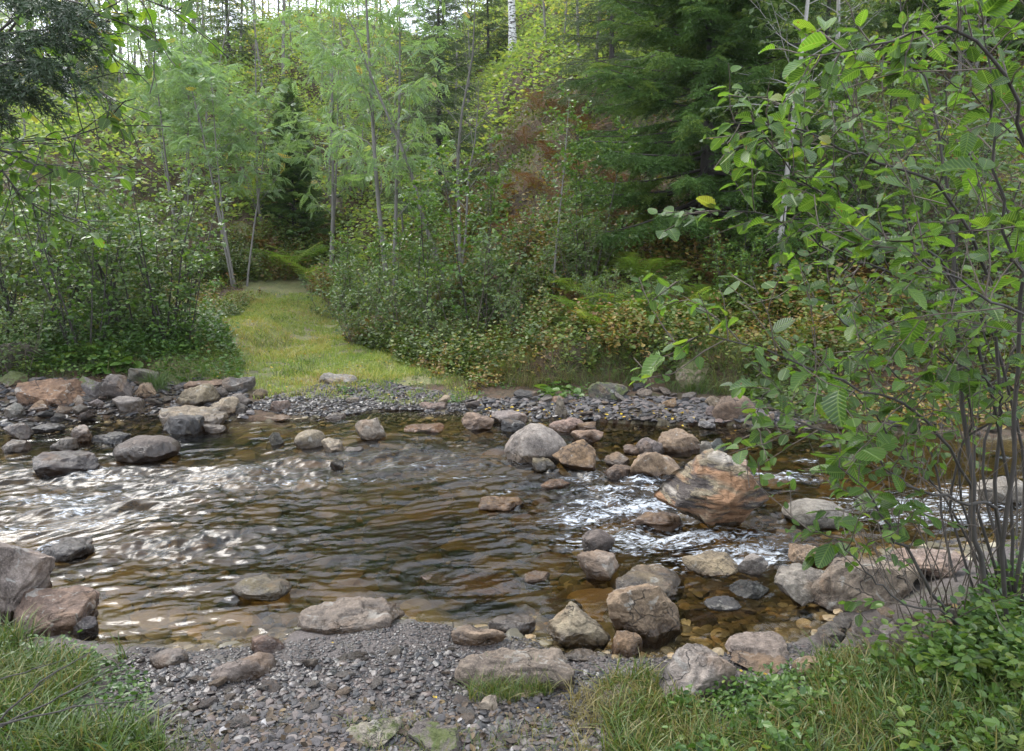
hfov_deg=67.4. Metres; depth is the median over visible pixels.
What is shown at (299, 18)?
young tree
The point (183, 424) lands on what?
boulder
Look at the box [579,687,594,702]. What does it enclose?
stone
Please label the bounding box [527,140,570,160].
withered fern
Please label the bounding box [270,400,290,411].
boulder
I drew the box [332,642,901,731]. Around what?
fallen leaves
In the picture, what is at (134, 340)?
undergrowth
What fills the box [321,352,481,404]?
short grass
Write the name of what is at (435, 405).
boulder
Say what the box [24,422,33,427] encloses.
stone
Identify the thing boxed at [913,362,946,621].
bare shoot
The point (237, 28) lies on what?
spruce tree
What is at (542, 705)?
stone
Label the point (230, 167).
withered fern
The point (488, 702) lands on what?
boulder
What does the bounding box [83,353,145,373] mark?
leaves
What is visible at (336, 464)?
boulder
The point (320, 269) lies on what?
willow shrub
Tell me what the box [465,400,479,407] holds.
stone
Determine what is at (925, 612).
fallen leaves
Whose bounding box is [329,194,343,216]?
tree stump
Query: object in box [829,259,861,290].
dead branch
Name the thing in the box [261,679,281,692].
stone
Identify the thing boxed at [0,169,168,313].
alder shrub
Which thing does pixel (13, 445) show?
boulder
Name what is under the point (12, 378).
boulder
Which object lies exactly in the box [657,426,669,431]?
stone
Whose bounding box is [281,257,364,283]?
fern
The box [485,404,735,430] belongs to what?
fallen leaves
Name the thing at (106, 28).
young tree
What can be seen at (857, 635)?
stone
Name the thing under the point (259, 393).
boulder
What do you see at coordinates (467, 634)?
boulder
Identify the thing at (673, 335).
boulder
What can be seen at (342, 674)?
stone
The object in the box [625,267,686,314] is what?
willow shrub
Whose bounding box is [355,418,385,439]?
boulder
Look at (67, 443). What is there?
boulder
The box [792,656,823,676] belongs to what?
boulder
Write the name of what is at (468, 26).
young tree
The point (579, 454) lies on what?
boulder
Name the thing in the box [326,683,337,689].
stone
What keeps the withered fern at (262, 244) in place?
on the path
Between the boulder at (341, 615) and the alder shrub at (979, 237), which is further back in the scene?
the alder shrub at (979, 237)
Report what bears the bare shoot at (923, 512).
on the ground at (296, 636)
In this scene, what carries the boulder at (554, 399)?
on the hillside
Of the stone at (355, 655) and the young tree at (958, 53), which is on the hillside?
the young tree at (958, 53)
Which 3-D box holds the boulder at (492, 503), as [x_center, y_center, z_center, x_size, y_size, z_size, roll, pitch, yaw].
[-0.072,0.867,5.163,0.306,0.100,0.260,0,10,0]
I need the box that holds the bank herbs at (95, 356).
[0,310,245,383]
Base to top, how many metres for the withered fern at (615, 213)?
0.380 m
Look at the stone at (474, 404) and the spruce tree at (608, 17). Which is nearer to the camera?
the stone at (474, 404)
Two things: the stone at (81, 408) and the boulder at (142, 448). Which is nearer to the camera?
the boulder at (142, 448)
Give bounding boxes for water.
[0,411,1022,640]
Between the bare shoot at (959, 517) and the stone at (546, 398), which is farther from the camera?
the stone at (546, 398)
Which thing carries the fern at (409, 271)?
on the hillside
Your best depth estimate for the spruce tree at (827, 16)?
16.75 m
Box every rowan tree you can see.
[103,0,239,232]
[135,16,306,287]
[245,0,395,278]
[278,0,475,308]
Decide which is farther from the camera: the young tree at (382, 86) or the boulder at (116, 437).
the young tree at (382, 86)
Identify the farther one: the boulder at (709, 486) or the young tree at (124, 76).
the young tree at (124, 76)
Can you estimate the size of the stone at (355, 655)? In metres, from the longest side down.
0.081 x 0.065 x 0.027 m
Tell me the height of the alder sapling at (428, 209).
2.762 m
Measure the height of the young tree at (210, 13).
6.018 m
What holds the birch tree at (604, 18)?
on the hillside
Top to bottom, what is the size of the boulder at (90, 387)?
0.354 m
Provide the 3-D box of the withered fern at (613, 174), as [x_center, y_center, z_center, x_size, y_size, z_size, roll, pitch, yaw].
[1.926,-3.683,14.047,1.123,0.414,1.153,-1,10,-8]
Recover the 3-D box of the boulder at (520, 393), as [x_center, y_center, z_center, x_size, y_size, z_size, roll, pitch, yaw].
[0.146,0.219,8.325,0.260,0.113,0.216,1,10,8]
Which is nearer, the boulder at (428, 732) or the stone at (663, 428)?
the boulder at (428, 732)
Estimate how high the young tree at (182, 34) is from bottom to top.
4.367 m
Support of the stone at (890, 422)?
on the hillside
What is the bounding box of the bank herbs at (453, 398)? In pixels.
[326,378,589,402]
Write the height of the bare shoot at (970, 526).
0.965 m
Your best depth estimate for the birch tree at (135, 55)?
32.27 m
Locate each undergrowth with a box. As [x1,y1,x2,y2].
[0,0,990,264]
[0,22,1023,330]
[0,229,221,320]
[0,292,239,367]
[181,197,349,282]
[305,177,1007,328]
[336,282,1023,375]
[662,646,1023,750]
[860,536,1023,717]
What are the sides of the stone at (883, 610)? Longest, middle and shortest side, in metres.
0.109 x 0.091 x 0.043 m
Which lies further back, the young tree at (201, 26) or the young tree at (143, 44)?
the young tree at (143, 44)
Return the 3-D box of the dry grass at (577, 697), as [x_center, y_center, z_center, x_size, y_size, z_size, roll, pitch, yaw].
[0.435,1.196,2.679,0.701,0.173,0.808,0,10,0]
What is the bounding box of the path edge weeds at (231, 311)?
[191,287,260,354]
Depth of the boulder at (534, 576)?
4.04 m
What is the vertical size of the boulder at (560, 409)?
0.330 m
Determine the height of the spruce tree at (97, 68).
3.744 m
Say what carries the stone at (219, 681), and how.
on the ground at (296, 636)
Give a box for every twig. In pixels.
[0,649,95,720]
[0,659,65,679]
[0,662,123,726]
[0,686,164,725]
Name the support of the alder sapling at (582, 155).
on the hillside
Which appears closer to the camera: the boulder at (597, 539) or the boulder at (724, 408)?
the boulder at (597, 539)
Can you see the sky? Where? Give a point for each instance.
(395, 2)
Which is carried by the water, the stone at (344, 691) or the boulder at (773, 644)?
the boulder at (773, 644)
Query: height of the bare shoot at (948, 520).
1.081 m
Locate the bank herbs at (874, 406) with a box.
[731,331,1023,428]
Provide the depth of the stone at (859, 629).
3.30 m
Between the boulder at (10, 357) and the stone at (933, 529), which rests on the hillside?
the boulder at (10, 357)
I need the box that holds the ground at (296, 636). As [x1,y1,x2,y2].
[1,546,1023,750]
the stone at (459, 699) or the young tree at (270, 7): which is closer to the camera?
the stone at (459, 699)
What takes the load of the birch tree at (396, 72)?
on the hillside
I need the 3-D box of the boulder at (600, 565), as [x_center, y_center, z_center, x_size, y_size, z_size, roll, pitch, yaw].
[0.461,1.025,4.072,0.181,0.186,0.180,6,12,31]
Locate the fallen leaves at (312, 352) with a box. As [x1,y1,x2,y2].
[200,291,460,397]
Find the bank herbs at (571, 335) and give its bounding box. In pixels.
[384,297,1023,394]
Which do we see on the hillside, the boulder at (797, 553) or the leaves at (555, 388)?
the leaves at (555, 388)
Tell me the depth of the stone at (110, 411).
8.08 m
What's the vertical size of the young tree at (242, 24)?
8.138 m
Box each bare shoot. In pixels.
[787,396,905,623]
[836,425,900,631]
[841,369,932,621]
[852,515,935,618]
[860,531,920,635]
[886,360,909,597]
[890,478,947,606]
[906,364,995,519]
[909,325,927,636]
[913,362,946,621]
[919,398,983,594]
[920,469,951,599]
[929,391,982,606]
[929,508,1023,597]
[931,383,980,637]
[943,447,1023,602]
[944,477,957,616]
[957,511,1023,608]
[962,458,1023,585]
[964,378,972,621]
[965,447,979,584]
[974,383,1000,583]
[977,413,996,589]
[985,466,1023,563]
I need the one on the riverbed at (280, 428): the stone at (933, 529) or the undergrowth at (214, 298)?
the stone at (933, 529)
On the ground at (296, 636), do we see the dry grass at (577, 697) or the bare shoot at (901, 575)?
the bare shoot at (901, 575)
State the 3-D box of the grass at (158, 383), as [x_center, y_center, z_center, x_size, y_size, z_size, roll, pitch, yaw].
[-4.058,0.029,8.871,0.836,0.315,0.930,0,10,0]
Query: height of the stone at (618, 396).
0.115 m
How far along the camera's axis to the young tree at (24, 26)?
30.29 m
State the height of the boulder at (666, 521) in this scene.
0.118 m
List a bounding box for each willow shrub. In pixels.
[0,291,55,375]
[299,250,376,316]
[315,269,402,345]
[332,251,422,322]
[338,254,451,339]
[384,232,498,320]
[404,227,533,345]
[409,308,471,347]
[463,238,558,326]
[467,207,545,278]
[492,278,555,341]
[535,194,637,286]
[570,262,639,315]
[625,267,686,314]
[797,127,933,260]
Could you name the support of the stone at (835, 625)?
on the ground at (296, 636)
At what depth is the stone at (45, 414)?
7.81 m
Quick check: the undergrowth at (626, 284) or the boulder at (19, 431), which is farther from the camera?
the undergrowth at (626, 284)
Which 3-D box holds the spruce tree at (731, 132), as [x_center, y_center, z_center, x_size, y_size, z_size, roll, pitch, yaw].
[4.059,-5.267,13.035,2.407,4.778,2.409,-3,10,-16]
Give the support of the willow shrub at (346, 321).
on the path
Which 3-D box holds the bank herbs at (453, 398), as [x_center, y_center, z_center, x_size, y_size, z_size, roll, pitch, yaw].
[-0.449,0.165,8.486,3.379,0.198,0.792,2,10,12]
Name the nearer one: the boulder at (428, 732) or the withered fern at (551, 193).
the boulder at (428, 732)
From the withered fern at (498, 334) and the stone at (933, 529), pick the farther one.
the withered fern at (498, 334)
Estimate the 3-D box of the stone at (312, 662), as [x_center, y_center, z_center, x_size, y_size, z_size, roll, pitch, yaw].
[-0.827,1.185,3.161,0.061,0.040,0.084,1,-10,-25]
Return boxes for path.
[151,221,454,390]
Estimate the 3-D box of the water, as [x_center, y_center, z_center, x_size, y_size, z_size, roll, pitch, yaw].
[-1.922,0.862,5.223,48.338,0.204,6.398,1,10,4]
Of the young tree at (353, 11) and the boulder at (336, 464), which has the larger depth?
the young tree at (353, 11)
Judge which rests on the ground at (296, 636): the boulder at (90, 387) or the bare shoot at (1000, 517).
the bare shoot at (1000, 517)
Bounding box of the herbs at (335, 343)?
[211,292,453,395]
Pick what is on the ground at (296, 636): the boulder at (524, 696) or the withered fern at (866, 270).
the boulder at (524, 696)
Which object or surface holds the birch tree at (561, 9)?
on the hillside
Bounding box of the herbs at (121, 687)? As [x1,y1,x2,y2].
[0,628,165,750]
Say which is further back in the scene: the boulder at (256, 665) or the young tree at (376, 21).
the young tree at (376, 21)
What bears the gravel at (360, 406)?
on the riverbed at (280, 428)
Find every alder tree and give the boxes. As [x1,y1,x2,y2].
[0,0,228,263]
[700,0,899,291]
[790,0,873,138]
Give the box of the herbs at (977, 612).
[922,551,1023,680]
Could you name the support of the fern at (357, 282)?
on the hillside
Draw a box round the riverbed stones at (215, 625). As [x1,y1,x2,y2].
[24,415,1020,660]
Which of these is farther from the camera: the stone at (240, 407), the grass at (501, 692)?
the stone at (240, 407)
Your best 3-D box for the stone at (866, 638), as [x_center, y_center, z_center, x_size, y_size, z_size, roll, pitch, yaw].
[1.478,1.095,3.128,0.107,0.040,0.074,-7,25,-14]
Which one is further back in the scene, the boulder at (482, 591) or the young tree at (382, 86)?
the young tree at (382, 86)
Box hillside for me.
[0,0,1023,439]
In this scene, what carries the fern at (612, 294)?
on the hillside
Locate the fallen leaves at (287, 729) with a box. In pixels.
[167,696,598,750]
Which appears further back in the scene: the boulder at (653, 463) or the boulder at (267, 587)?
the boulder at (653, 463)
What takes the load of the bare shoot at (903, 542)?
on the ground at (296, 636)
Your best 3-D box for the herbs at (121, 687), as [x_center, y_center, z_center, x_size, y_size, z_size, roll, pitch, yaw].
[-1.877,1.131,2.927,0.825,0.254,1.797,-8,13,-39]
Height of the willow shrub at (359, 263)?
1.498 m
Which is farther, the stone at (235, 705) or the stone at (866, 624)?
the stone at (866, 624)
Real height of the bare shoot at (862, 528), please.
0.970 m
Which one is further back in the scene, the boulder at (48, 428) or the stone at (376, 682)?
the boulder at (48, 428)
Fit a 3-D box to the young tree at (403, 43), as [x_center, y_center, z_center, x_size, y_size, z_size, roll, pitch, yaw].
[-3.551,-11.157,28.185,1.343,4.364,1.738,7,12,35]
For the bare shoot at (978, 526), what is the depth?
3.38 m
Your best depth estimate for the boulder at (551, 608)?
3.77 m
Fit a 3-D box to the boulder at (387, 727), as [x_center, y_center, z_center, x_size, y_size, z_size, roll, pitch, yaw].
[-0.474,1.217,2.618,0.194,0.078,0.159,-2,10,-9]
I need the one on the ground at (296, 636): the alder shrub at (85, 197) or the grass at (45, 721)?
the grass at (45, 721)
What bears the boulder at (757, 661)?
on the ground at (296, 636)
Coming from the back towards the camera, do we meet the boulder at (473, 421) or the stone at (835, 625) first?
the boulder at (473, 421)
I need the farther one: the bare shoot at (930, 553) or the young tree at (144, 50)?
the young tree at (144, 50)
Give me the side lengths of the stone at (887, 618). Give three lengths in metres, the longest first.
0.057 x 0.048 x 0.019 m
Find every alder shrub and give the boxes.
[0,147,117,341]
[0,163,79,307]
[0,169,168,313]
[0,182,156,354]
[0,184,52,336]
[2,166,216,335]
[43,182,202,311]
[49,172,234,337]
[58,196,162,297]
[107,214,228,343]
[702,230,774,303]
[757,207,851,293]
[811,6,988,193]
[827,107,1023,283]
[873,92,1023,294]
[897,36,1023,199]
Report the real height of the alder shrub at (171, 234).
2.422 m
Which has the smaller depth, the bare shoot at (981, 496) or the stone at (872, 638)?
the stone at (872, 638)
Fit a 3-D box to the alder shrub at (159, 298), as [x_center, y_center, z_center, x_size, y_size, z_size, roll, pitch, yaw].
[-4.368,-1.112,9.862,1.406,1.875,1.699,-3,10,-14]
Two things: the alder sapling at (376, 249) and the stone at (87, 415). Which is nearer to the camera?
the stone at (87, 415)
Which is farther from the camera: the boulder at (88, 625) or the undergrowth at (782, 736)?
the boulder at (88, 625)
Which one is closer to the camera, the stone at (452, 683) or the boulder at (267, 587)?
the stone at (452, 683)
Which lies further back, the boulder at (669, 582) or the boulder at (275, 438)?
the boulder at (275, 438)
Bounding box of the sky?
[1,0,492,70]
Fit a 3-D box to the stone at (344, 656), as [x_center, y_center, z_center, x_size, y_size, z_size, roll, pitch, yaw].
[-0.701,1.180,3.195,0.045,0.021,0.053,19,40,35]
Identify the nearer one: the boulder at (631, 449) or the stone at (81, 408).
the boulder at (631, 449)
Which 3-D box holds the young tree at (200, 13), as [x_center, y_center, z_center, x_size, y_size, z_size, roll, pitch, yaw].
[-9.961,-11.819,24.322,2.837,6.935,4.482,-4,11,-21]
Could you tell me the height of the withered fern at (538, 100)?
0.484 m
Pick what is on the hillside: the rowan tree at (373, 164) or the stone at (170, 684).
the rowan tree at (373, 164)
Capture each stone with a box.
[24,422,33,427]
[34,411,54,416]
[50,413,66,422]
[55,406,72,414]
[73,404,87,413]
[78,409,96,420]
[81,396,96,401]
[98,396,106,400]
[104,409,114,413]
[147,398,163,404]
[147,414,158,417]
[148,716,156,724]
[163,396,172,403]
[166,682,173,686]
[173,716,182,724]
[187,675,207,681]
[187,705,198,711]
[197,718,206,722]
[198,696,218,707]
[208,676,227,686]
[223,687,232,694]
[224,693,235,700]
[229,713,250,727]
[231,701,245,709]
[234,403,247,413]
[241,694,249,698]
[256,685,267,691]
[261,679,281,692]
[268,735,274,742]
[304,658,318,666]
[304,700,320,713]
[306,680,319,687]
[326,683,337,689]
[330,710,343,719]
[334,686,350,697]
[337,670,355,677]
[338,653,347,659]
[348,651,367,659]
[358,705,371,713]
[369,676,381,689]
[374,700,382,706]
[379,669,390,675]
[386,644,400,657]
[407,692,416,696]
[449,679,457,685]
[452,694,473,704]
[458,707,475,714]
[459,712,474,723]
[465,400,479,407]
[497,732,506,742]
[505,738,515,743]
[538,703,546,708]
[539,394,551,401]
[579,411,592,414]
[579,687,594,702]
[614,391,624,400]
[632,383,644,390]
[637,388,651,396]
[638,413,653,416]
[640,415,654,420]
[652,387,660,391]
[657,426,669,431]
[659,386,670,394]
[681,392,695,398]
[682,609,718,627]
[816,418,826,423]
[817,624,842,647]
[822,628,845,637]
[827,622,840,628]
[833,615,852,628]
[842,623,850,631]
[842,635,857,649]
[847,631,865,639]
[851,614,878,632]
[854,626,866,636]
[856,645,878,653]
[862,634,878,643]
[868,522,883,530]
[868,629,881,634]
[868,636,889,644]
[874,618,882,626]
[877,606,893,617]
[881,615,892,622]
[882,418,901,426]
[888,630,913,649]
[893,610,909,627]
[901,627,922,637]
[906,534,918,541]
[917,524,953,533]
[940,607,961,617]
[982,427,996,431]
[986,511,1002,520]
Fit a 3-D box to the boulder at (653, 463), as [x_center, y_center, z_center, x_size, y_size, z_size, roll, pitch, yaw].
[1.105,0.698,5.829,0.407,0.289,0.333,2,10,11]
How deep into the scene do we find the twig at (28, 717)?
2.39 m
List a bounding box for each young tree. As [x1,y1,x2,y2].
[0,1,40,142]
[0,1,43,58]
[0,5,25,77]
[35,0,75,89]
[63,43,120,122]
[79,0,134,82]
[80,0,148,92]
[95,0,145,86]
[102,4,145,68]
[115,0,163,67]
[115,3,156,70]
[123,0,166,72]
[131,3,157,71]
[135,2,170,66]
[137,0,245,137]
[147,0,211,69]
[152,1,244,102]
[158,0,178,40]
[158,0,227,51]
[176,0,304,221]
[187,0,223,36]
[195,1,223,38]
[206,2,270,50]
[248,0,276,12]
[248,0,287,15]
[270,0,281,20]
[278,0,308,55]
[280,0,301,32]
[290,0,322,54]
[296,0,356,101]
[297,5,367,194]
[313,54,404,199]
[315,2,364,78]
[316,0,384,112]
[345,0,372,25]
[349,1,390,114]
[355,2,395,52]
[365,73,416,241]
[396,13,424,122]
[428,0,494,121]
[444,0,500,112]
[542,0,582,49]
[929,0,1008,85]
[931,3,991,68]
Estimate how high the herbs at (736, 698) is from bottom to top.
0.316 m
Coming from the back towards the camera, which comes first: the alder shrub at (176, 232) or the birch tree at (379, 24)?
the birch tree at (379, 24)
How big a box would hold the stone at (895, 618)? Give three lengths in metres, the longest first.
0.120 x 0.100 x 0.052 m
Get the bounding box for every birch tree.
[58,1,100,124]
[62,0,89,108]
[118,0,146,64]
[139,0,171,62]
[200,1,244,46]
[230,0,289,110]
[250,0,313,79]
[317,6,368,130]
[351,0,414,199]
[354,2,388,53]
[362,0,416,121]
[508,0,516,57]
[527,0,565,42]
[543,0,594,59]
[553,0,607,92]
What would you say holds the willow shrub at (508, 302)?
on the hillside
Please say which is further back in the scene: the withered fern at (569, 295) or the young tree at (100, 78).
the young tree at (100, 78)
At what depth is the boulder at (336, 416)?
7.84 m
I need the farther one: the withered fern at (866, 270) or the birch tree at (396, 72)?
the birch tree at (396, 72)
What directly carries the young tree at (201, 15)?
on the hillside
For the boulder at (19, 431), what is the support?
in the water
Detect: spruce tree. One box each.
[0,0,121,144]
[38,0,121,71]
[72,0,123,109]
[193,0,265,64]
[260,75,330,235]
[369,0,500,221]
[397,0,486,127]
[458,0,520,67]
[537,0,668,108]
[541,0,882,253]
[595,0,778,47]
[686,2,818,190]
[774,0,882,86]
[831,0,1023,60]
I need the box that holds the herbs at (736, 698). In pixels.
[651,639,972,750]
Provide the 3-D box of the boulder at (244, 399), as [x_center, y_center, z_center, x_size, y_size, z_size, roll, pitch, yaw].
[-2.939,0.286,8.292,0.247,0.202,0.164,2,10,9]
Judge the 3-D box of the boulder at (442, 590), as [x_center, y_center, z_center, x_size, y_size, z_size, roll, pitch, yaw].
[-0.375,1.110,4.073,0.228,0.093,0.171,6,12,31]
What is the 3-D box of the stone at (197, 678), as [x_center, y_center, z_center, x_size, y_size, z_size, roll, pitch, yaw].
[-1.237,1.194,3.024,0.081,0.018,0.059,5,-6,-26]
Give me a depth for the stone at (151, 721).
2.73 m
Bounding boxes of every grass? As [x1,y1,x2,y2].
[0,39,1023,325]
[0,314,250,381]
[0,607,193,750]
[129,367,188,392]
[167,705,590,750]
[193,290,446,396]
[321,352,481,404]
[406,297,1022,384]
[451,650,564,704]
[467,327,812,396]
[550,664,724,750]
[567,626,1023,750]
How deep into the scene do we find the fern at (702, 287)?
10.00 m
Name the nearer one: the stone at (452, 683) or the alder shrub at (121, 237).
the stone at (452, 683)
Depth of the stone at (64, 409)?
7.95 m
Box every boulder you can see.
[0,371,27,386]
[0,542,55,627]
[1,342,49,371]
[1,439,30,451]
[2,422,33,439]
[3,402,26,418]
[13,585,99,636]
[14,378,85,406]
[29,400,49,411]
[31,423,65,433]
[32,450,99,476]
[43,537,94,562]
[50,437,78,450]
[70,424,91,441]
[73,395,85,405]
[73,616,98,640]
[79,376,101,397]
[88,399,104,406]
[91,431,130,444]
[97,374,133,398]
[112,396,146,413]
[112,435,180,462]
[127,368,158,381]
[135,382,156,397]
[150,648,188,668]
[159,405,228,434]
[163,414,205,434]
[175,383,219,406]
[184,378,221,388]
[203,424,227,434]
[209,652,277,682]
[210,396,239,414]
[216,387,228,396]
[222,376,255,392]
[231,574,291,601]
[232,393,251,405]
[251,635,284,653]
[252,389,267,398]
[263,414,290,421]
[269,432,283,444]
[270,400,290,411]
[294,429,325,448]
[297,596,404,634]
[318,372,356,383]
[321,437,344,451]
[325,412,346,420]
[330,458,343,470]
[345,447,363,451]
[346,397,358,403]
[346,717,400,748]
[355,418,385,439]
[404,423,444,431]
[407,719,460,750]
[419,402,447,410]
[421,575,456,596]
[437,395,450,402]
[447,579,521,603]
[451,624,505,645]
[454,647,574,690]
[461,412,493,430]
[476,695,497,710]
[478,496,521,510]
[488,614,535,634]
[491,410,526,423]
[501,418,524,431]
[504,423,566,462]
[508,688,534,697]
[513,389,536,398]
[524,570,549,589]
[532,458,557,471]
[540,597,583,618]
[541,479,569,488]
[548,601,610,650]
[549,417,582,433]
[550,396,564,401]
[552,439,595,470]
[555,395,567,417]
[564,648,596,661]
[570,429,603,442]
[576,422,596,429]
[577,549,618,580]
[582,529,614,550]
[588,382,628,400]
[596,682,644,712]
[604,452,629,465]
[605,464,630,479]
[606,583,682,648]
[611,630,642,658]
[615,564,684,602]
[623,444,638,454]
[630,452,679,475]
[633,511,682,531]
[635,437,664,453]
[654,448,768,526]
[657,428,699,452]
[659,643,736,705]
[662,332,692,350]
[663,398,676,407]
[675,358,709,388]
[682,550,738,575]
[698,421,715,430]
[699,441,711,454]
[704,595,741,611]
[705,396,719,406]
[705,406,713,416]
[711,438,727,451]
[712,395,755,420]
[725,631,789,657]
[729,579,768,600]
[730,650,787,673]
[737,553,767,577]
[739,459,757,471]
[774,563,825,607]
[782,498,848,530]
[788,543,816,567]
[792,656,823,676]
[811,556,919,611]
[890,548,967,578]
[976,476,1022,502]
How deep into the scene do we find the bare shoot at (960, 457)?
3.20 m
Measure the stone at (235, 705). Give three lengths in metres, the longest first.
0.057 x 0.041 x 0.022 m
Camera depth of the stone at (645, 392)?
8.11 m
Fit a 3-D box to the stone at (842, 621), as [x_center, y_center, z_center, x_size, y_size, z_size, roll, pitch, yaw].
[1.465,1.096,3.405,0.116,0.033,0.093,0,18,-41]
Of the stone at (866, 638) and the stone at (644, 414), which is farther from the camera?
the stone at (644, 414)
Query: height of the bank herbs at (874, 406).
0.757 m
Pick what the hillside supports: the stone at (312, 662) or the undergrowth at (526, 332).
the undergrowth at (526, 332)
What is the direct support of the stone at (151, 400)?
on the gravel at (360, 406)
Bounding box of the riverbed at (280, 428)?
[0,410,1023,659]
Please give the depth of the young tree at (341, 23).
27.72 m
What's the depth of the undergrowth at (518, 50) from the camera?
22.09 m
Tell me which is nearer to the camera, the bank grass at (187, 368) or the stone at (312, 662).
the stone at (312, 662)
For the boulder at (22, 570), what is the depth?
3.58 m
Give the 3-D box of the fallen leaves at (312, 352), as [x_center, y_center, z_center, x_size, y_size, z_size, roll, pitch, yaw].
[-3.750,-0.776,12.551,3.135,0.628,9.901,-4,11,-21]
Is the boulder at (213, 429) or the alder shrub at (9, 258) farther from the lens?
the alder shrub at (9, 258)
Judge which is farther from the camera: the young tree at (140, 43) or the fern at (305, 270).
the young tree at (140, 43)
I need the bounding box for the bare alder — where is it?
[329,0,515,278]
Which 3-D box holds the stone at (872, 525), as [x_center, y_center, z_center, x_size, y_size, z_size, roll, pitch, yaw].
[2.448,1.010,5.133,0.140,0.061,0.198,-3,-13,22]
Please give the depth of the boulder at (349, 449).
6.41 m
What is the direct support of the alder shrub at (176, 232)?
on the hillside
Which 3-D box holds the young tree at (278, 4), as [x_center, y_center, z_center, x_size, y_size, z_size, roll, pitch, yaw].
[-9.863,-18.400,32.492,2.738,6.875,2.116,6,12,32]
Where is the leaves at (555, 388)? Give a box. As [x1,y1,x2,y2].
[534,378,583,397]
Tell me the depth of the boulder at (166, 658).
3.18 m
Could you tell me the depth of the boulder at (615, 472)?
5.74 m
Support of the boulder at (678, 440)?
in the water
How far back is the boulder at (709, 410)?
7.40 m
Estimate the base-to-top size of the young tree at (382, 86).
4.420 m
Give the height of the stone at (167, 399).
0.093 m
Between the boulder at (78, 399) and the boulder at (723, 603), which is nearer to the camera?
the boulder at (723, 603)
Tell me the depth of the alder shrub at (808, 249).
9.79 m
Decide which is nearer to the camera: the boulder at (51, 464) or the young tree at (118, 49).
the boulder at (51, 464)
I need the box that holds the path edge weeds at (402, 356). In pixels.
[316,282,461,377]
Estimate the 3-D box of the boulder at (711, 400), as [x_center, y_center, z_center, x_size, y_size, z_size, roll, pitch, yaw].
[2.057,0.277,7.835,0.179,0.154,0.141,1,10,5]
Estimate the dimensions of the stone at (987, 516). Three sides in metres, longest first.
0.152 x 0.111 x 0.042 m
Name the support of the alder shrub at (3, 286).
on the hillside
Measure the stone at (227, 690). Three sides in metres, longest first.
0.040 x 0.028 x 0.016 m
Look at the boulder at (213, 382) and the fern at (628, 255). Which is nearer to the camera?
the boulder at (213, 382)
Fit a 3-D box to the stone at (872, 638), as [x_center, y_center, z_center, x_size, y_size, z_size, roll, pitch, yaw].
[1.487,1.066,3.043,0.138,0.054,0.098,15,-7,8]
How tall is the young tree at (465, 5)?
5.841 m
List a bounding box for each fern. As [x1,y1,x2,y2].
[11,351,76,368]
[71,339,121,359]
[215,175,287,203]
[220,165,267,179]
[243,241,324,269]
[244,234,279,249]
[263,254,309,266]
[265,245,329,265]
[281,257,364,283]
[284,222,329,237]
[312,233,349,249]
[315,252,372,269]
[319,270,366,288]
[341,275,391,299]
[380,256,449,287]
[450,201,486,214]
[476,181,517,201]
[487,213,529,232]
[491,330,506,341]
[496,125,545,148]
[508,169,552,188]
[514,88,562,110]
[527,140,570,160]
[540,184,584,204]
[541,270,613,296]
[545,93,597,116]
[545,288,632,319]
[551,153,608,176]
[552,287,587,302]
[560,113,612,134]
[560,309,622,327]
[567,283,640,304]
[578,279,673,311]
[583,249,655,274]
[593,164,630,181]
[602,204,645,217]
[602,250,687,282]
[626,295,691,320]
[631,308,687,321]
[636,286,723,313]
[642,267,701,291]
[668,294,712,303]
[668,302,723,316]
[669,277,750,302]
[696,268,734,284]
[698,280,719,289]
[699,301,747,322]
[809,266,860,287]
[842,257,907,280]
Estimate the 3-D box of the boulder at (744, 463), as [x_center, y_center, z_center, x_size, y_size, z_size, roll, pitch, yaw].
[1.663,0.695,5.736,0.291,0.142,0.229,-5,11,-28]
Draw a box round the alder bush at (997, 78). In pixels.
[629,0,1023,640]
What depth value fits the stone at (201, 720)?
2.73 m
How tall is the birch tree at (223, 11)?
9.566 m
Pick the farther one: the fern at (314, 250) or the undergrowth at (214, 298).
the fern at (314, 250)
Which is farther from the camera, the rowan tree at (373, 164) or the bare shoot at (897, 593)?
the rowan tree at (373, 164)
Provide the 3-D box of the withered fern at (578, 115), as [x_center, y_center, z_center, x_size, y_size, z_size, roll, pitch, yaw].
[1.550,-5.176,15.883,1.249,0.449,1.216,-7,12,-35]
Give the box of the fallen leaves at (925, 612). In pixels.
[767,601,1004,749]
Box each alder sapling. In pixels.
[324,221,368,328]
[359,215,416,327]
[382,160,454,334]
[421,134,527,330]
[522,83,599,293]
[552,112,639,278]
[724,169,767,269]
[797,90,892,286]
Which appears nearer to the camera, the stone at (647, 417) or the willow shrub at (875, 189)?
the stone at (647, 417)
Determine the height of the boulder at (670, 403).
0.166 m
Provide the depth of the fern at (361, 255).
19.13 m
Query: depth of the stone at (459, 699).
2.85 m
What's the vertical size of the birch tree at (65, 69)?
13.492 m
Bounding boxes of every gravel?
[0,329,822,439]
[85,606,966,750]

